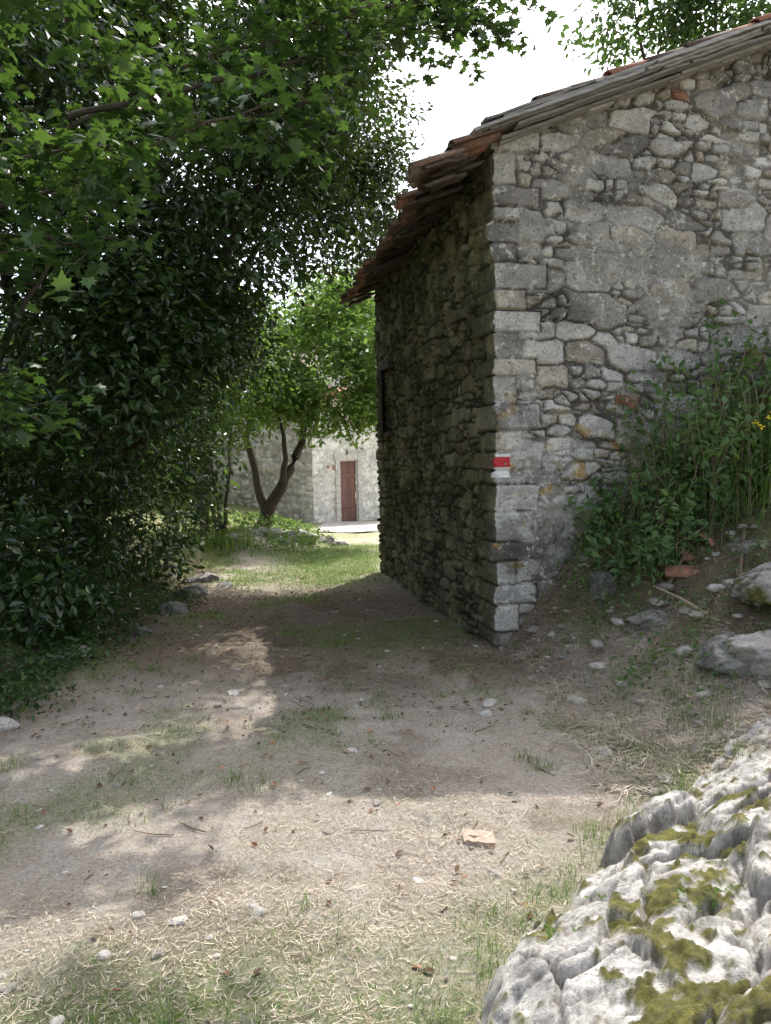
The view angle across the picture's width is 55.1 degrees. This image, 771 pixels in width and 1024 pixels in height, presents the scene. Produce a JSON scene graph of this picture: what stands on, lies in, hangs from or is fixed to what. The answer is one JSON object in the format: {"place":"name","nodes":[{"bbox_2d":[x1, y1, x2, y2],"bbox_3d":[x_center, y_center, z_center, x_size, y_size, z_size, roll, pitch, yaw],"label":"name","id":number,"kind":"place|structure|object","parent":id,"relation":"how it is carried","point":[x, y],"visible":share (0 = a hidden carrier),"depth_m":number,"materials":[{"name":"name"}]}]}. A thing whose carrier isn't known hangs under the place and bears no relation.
{"place":"outdoors","nodes":[
{"label":"outdoors","id":0,"kind":"place"},
{"bbox_2d":[317,521,379,531],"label":"pavement","id":1,"kind":"structure","parent":0,"point":[360,526],"depth_m":21.01,"materials":[{"name":"white concrete"}]},
{"bbox_2d":[0,480,770,1023],"bbox_3d":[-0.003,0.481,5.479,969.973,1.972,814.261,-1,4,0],"label":"ground","id":2,"kind":"structure","parent":0,"point":[182,846],"depth_m":3.69,"materials":[{"name":"brown soil"}]},
{"bbox_2d":[41,644,91,661],"bbox_3d":[-2.731,1.251,6.287,0.506,0.196,0.321,-2,4,-14],"label":"boulder","id":3,"kind":"object","parent":2,"relation":"on","point":[83,646],"visible":0.16,"depth_m":6.24,"materials":[{"name":"stone"}]},
{"bbox_2d":[0,571,207,721],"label":"hedge foot herbs","id":4,"kind":"object","parent":2,"relation":"on","point":[8,682],"visible":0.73,"depth_m":5.97,"materials":[{"name":"green grass"}]},
{"bbox_2d":[124,623,155,634],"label":"boulder","id":5,"kind":"object","parent":2,"relation":"on","point":[143,628],"visible":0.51,"depth_m":7.27,"materials":[{"name":"stone"}]},
{"bbox_2d":[158,601,188,614],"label":"boulder","id":6,"kind":"object","parent":2,"relation":"on","point":[177,606],"visible":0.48,"depth_m":8.14,"materials":[{"name":"stone"}]},
{"bbox_2d":[0,278,355,514],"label":"distant trees","id":7,"kind":"object","parent":2,"relation":"on","point":[169,441],"visible":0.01,"depth_m":20.35,"materials":[{"name":"green plant"}]},
{"bbox_2d":[177,584,208,598],"bbox_3d":[-2.422,1.013,9.272,0.374,0.206,0.473,-1,4,0],"label":"boulder","id":8,"kind":"object","parent":2,"relation":"on","point":[201,589],"visible":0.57,"depth_m":9.15,"materials":[{"name":"stone"}]},
{"bbox_2d":[180,572,219,583],"bbox_3d":[-2.619,0.977,10.483,0.545,0.236,0.382,-4,4,-34],"label":"boulder","id":9,"kind":"object","parent":2,"relation":"on","point":[204,577],"visible":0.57,"depth_m":10.37,"materials":[{"name":"stone"}]},
{"bbox_2d":[120,370,313,522],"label":"wall","id":10,"kind":"structure","parent":2,"relation":"on","point":[296,501],"depth_m":23.23,"materials":[{"name":"grey stone"}]},
{"bbox_2d":[236,342,368,398],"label":"house roof","id":11,"kind":"structure","parent":10,"relation":"on","point":[303,361],"depth_m":24.15,"materials":[{"name":"ceramic"}]},
{"bbox_2d":[132,328,301,541],"bbox_3d":[-3.021,-1.287,13.272,3.120,4.018,2.058,-1,4,0],"label":"hazel shrub","id":12,"kind":"object","parent":2,"relation":"on","point":[230,436],"visible":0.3,"depth_m":13.28,"materials":[{"name":"green plant"}]},
{"bbox_2d":[0,0,435,653],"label":"laurel thicket","id":13,"kind":"object","parent":2,"relation":"on","point":[150,346],"visible":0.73,"depth_m":7.63,"materials":[{"name":"green plant"}]},
{"bbox_2d":[170,519,278,556],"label":"iris leaves","id":14,"kind":"object","parent":2,"relation":"on","point":[227,544],"visible":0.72,"depth_m":12.97,"materials":[{"name":"green plant"}]},
{"bbox_2d":[217,581,233,587],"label":"boulder","id":15,"kind":"object","parent":2,"relation":"on","point":[224,584],"visible":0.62,"depth_m":9.93,"materials":[{"name":"stone"}]},
{"bbox_2d":[224,532,242,541],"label":"boulder","id":16,"kind":"object","parent":2,"relation":"on","point":[236,536],"visible":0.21,"depth_m":13.60,"materials":[{"name":"stone"}]},
{"bbox_2d":[187,510,337,553],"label":"verge herbs","id":17,"kind":"object","parent":2,"relation":"on","point":[273,520],"visible":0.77,"depth_m":14.27,"materials":[{"name":"green plant"}]},
{"bbox_2d":[250,527,282,537],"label":"boulder","id":18,"kind":"object","parent":2,"relation":"on","point":[264,530],"visible":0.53,"depth_m":14.10,"materials":[{"name":"stone"}]},
{"bbox_2d":[0,0,558,449],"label":"maple tree","id":19,"kind":"object","parent":2,"relation":"on","point":[444,22],"visible":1,"depth_m":5.15,"materials":[{"name":"green plant"}]},
{"bbox_2d":[193,248,377,526],"bbox_3d":[-1.773,-2.321,15.008,5.457,5.908,3.691,-1,4,0],"label":"elder tree","id":20,"kind":"object","parent":2,"relation":"on","point":[304,412],"visible":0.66,"depth_m":14.60,"materials":[{"name":"green plant"}]},
{"bbox_2d":[281,529,317,542],"bbox_3d":[-1.732,0.526,14.703,0.798,0.375,0.646,-1,4,0],"label":"boulder","id":21,"kind":"object","parent":2,"relation":"on","point":[292,532],"visible":0.29,"depth_m":14.50,"materials":[{"name":"stone"}]},
{"bbox_2d":[0,574,644,1023],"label":"path stones","id":22,"kind":"object","parent":2,"relation":"on","point":[160,952],"visible":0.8,"depth_m":2.93,"materials":[{"name":"grey stone"}]},
{"bbox_2d":[316,535,335,544],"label":"boulder","id":23,"kind":"object","parent":2,"relation":"on","point":[326,539],"visible":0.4,"depth_m":14.90,"materials":[{"name":"stone"}]},
{"bbox_2d":[286,261,375,357],"bbox_3d":[-0.433,-5.007,28.768,6.933,9.679,5.257,-1,4,0],"label":"pink flowering tree","id":24,"kind":"object","parent":2,"relation":"on","point":[316,296],"visible":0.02,"depth_m":27.97,"materials":[{"name":"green plant"}]},
{"bbox_2d":[330,541,348,545],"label":"boulder","id":25,"kind":"object","parent":2,"relation":"on","point":[340,543],"visible":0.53,"depth_m":14.59,"materials":[{"name":"stone"}]},
{"bbox_2d":[311,369,379,522],"bbox_3d":[0.526,-1.998,25.005,7.000,5.200,0.087,-4,5,-37],"label":"door wall","id":26,"kind":"structure","parent":2,"relation":"on","point":[323,478],"depth_m":23.45,"materials":[{"name":"beige stone"}]},
{"bbox_2d":[333,453,362,521],"bbox_3d":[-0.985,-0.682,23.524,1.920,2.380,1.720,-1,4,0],"label":"door frame","id":27,"kind":"object","parent":26,"relation":"attached to","point":[337,457],"visible":0.55,"depth_m":23.69,"materials":[{"name":"grey stone"}]},
{"bbox_2d":[340,461,355,521],"bbox_3d":[-1.243,-0.609,23.875,0.662,2.050,0.075,-4,5,-37],"label":"door","id":28,"kind":"structure","parent":27,"relation":"in","point":[348,494],"depth_m":23.89,"materials":[{"name":"wood"}]},
{"bbox_2d":[0,579,733,752],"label":"path cobbles","id":29,"kind":"object","parent":2,"relation":"on","point":[5,723],"visible":0.84,"depth_m":4.82,"materials":[{"name":"stone"}]},
{"bbox_2d":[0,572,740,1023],"bbox_3d":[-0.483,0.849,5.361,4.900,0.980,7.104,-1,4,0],"label":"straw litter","id":30,"kind":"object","parent":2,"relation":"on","point":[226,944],"visible":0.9,"depth_m":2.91,"materials":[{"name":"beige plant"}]},
{"bbox_2d":[1,483,765,990],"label":"fallen leaves","id":31,"kind":"object","parent":2,"relation":"on","point":[99,785],"depth_m":5.28,"materials":[{"name":"plant"}]},
{"bbox_2d":[0,484,770,1023],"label":"grass","id":32,"kind":"structure","parent":2,"relation":"on","point":[328,576],"depth_m":4.68,"materials":[{"name":"green plant"}]},
{"bbox_2d":[461,828,495,847],"bbox_3d":[0.392,1.388,3.148,0.141,0.038,0.114,-1,4,0],"label":"brick fragment","id":33,"kind":"object","parent":2,"relation":"on","point":[481,838],"visible":0.99,"depth_m":3.13,"materials":[{"name":"beige stone"}]},
{"bbox_2d":[339,13,770,649],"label":"stone barn","id":34,"kind":"structure","parent":2,"relation":"on","point":[549,269],"depth_m":6.46,"materials":[{"name":"stone"}]},
{"bbox_2d":[491,454,509,477],"bbox_3d":[0.977,-0.392,6.269,0.163,0.200,0.061,-1,4,4],"label":"trail marker","id":35,"kind":"object","parent":34,"relation":"attached to","point":[499,467],"visible":1,"depth_m":6.26,"materials":[{"name":"white paint"}]},
{"bbox_2d":[361,734,756,1023],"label":"outcrop grass","id":36,"kind":"structure","parent":2,"relation":"on","point":[551,893],"depth_m":2.64,"materials":[{"name":"green plant"}]},
{"bbox_2d":[586,569,618,602],"bbox_3d":[1.761,0.608,6.007,0.254,0.284,0.523,-1,4,0],"label":"boulder","id":37,"kind":"object","parent":2,"relation":"on","point":[597,584],"visible":0.8,"depth_m":5.85,"materials":[{"name":"stone"}]},
{"bbox_2d":[479,716,770,1023],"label":"rock outcrop","id":38,"kind":"object","parent":2,"relation":"on","point":[640,945],"visible":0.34,"depth_m":2.11,"materials":[{"name":"stone"}]},
{"bbox_2d":[536,879,734,942],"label":"rock herbs","id":39,"kind":"object","parent":38,"relation":"on","point":[717,890],"visible":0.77,"depth_m":2.24,"materials":[{"name":"green plant"}]},
{"bbox_2d":[494,489,770,803],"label":"dirt bank","id":40,"kind":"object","parent":2,"relation":"on","point":[652,746],"visible":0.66,"depth_m":4.39,"materials":[{"name":"brown soil"}]},
{"bbox_2d":[623,535,652,558],"bbox_3d":[2.142,0.288,6.059,0.436,0.241,0.230,-3,4,-23],"label":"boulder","id":41,"kind":"object","parent":2,"relation":"on","point":[630,543],"visible":0.2,"depth_m":5.96,"materials":[{"name":"stone"}]},
{"bbox_2d":[511,377,770,570],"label":"tall grass clump","id":42,"kind":"object","parent":2,"relation":"on","point":[760,469],"visible":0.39,"depth_m":5.91,"materials":[{"name":"green plant"}]},
{"bbox_2d":[624,609,666,630],"bbox_3d":[1.946,0.792,5.410,0.381,0.193,0.431,1,4,26],"label":"boulder","id":43,"kind":"object","parent":2,"relation":"on","point":[645,623],"visible":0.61,"depth_m":5.27,"materials":[{"name":"stone"}]},
{"bbox_2d":[527,490,770,794],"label":"bank stones","id":44,"kind":"object","parent":2,"relation":"on","point":[596,643],"visible":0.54,"depth_m":5.07,"materials":[{"name":"grey stone"}]},
{"bbox_2d":[543,466,770,714],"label":"wall foot herbs","id":45,"kind":"object","parent":2,"relation":"on","point":[648,666],"depth_m":5.48,"materials":[{"name":"green plant"}]},
{"bbox_2d":[546,0,770,76],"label":"walnut tree","id":46,"kind":"object","parent":2,"relation":"on","point":[691,27],"visible":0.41,"depth_m":12.14,"materials":[{"name":"green plant"}]},
{"bbox_2d":[563,288,770,593],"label":"bramble bush","id":47,"kind":"object","parent":2,"relation":"on","point":[662,555],"visible":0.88,"depth_m":5.91,"materials":[{"name":"green plant"}]},
{"bbox_2d":[588,361,770,564],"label":"dry stalks","id":48,"kind":"object","parent":2,"relation":"on","point":[644,446],"visible":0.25,"depth_m":6.15,"materials":[{"name":"plant"}]},
{"bbox_2d":[665,532,716,577],"bbox_3d":[2.336,0.319,5.679,0.312,0.310,0.529,2,5,36],"label":"broken roof tile","id":49,"kind":"object","parent":2,"relation":"on","point":[671,571],"visible":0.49,"depth_m":5.55,"materials":[{"name":"ceramic"}]},
{"bbox_2d":[694,631,749,676],"bbox_3d":[2.187,0.914,4.575,0.519,0.299,0.395,0,4,23],"label":"boulder","id":50,"kind":"object","parent":2,"relation":"on","point":[718,653],"visible":0.52,"depth_m":4.48,"materials":[{"name":"stone"}]},
{"bbox_2d":[720,538,770,554],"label":"boulder","id":51,"kind":"object","parent":2,"relation":"on","point":[746,546],"visible":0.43,"depth_m":5.46,"materials":[{"name":"stone"}]},
{"bbox_2d":[722,629,770,679],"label":"boulder","id":52,"kind":"object","parent":2,"relation":"on","point":[753,650],"visible":0.59,"depth_m":4.36,"materials":[{"name":"stone"}]},
{"bbox_2d":[731,561,770,606],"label":"boulder","id":53,"kind":"object","parent":2,"relation":"on","point":[738,584],"visible":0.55,"depth_m":4.93,"materials":[{"name":"stone"}]},
{"bbox_2d":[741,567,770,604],"bbox_3d":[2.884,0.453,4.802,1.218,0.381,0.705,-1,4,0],"label":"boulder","id":54,"kind":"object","parent":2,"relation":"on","point":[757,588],"visible":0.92,"depth_m":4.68,"materials":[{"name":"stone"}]},
{"bbox_2d":[751,412,770,514],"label":"yellow flowers","id":55,"kind":"object","parent":2,"relation":"on","point":[769,417],"visible":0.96,"depth_m":5.69,"materials":[{"name":"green plant"}]},
{"bbox_2d":[0,0,770,355],"label":"sky","id":56,"kind":"structure","parent":0,"point":[459,108],"materials":[{"name":"white"}]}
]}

